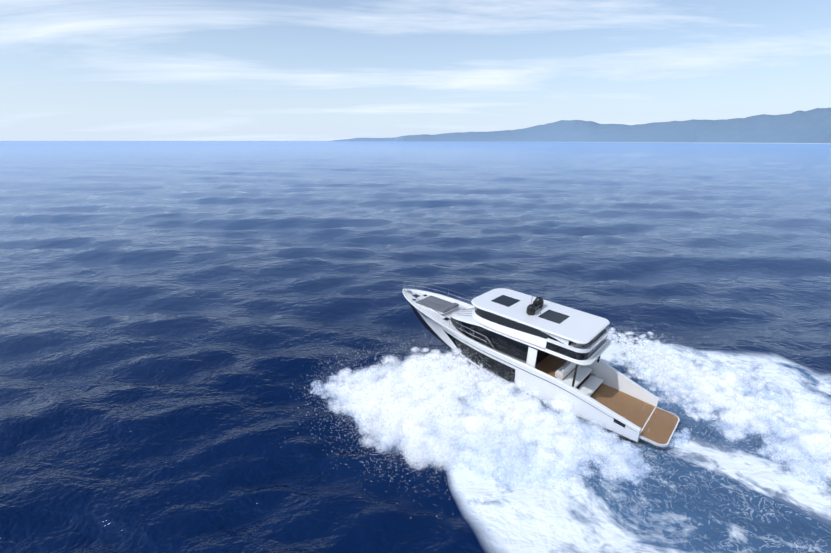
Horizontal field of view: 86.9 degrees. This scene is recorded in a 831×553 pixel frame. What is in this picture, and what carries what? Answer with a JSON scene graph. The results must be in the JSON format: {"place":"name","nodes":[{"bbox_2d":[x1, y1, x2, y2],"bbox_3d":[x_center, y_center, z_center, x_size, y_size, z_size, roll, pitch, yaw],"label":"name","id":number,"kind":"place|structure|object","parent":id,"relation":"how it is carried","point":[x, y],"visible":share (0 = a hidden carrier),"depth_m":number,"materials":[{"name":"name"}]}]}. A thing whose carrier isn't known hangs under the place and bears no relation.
{"place":"outdoors","nodes":[
{"label":"outdoors","id":0,"kind":"place"},
{"bbox_2d":[0,141,830,552],"bbox_3d":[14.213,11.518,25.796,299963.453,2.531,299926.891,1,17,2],"label":"ocean","id":1,"kind":"structure","parent":0,"point":[172,313],"depth_m":48.95,"materials":[{"name":"liquid"}]},
{"bbox_2d":[279,307,677,525],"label":"spray port droplets","id":2,"kind":"object","parent":1,"relation":"on","point":[472,421],"visible":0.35,"depth_m":27.16,"materials":[{"name":"white liquid"}]},
{"bbox_2d":[310,346,654,493],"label":"sea spray","id":3,"kind":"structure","parent":1,"relation":"on","point":[419,405],"depth_m":27.52,"materials":[{"name":"white liquid"}]},
{"bbox_2d":[402,281,679,446],"bbox_3d":[7.798,4.517,34.568,23.805,8.063,5.676,19,25,37],"label":"yacht","id":4,"kind":"object","parent":1,"relation":"on","point":[549,347],"visible":0.94,"depth_m":31.82,"materials":[{"name":"white plastic"}]},
{"bbox_2d":[607,327,830,486],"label":"sea foam","id":5,"kind":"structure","parent":1,"relation":"on","point":[819,430],"depth_m":29.32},
{"bbox_2d":[608,313,830,504],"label":"spray droplets","id":6,"kind":"object","parent":1,"relation":"on","point":[769,433],"visible":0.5,"depth_m":28.83,"materials":[{"name":"white liquid"}]},
{"bbox_2d":[0,0,830,140],"label":"sky","id":7,"kind":"structure","parent":0,"point":[71,70],"materials":[{"name":"blue"}]},
{"bbox_2d":[333,108,830,143],"bbox_3d":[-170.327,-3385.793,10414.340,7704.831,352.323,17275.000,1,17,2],"label":"coast hills","id":8,"kind":"structure","parent":0,"point":[812,126],"depth_m":4299.73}
]}

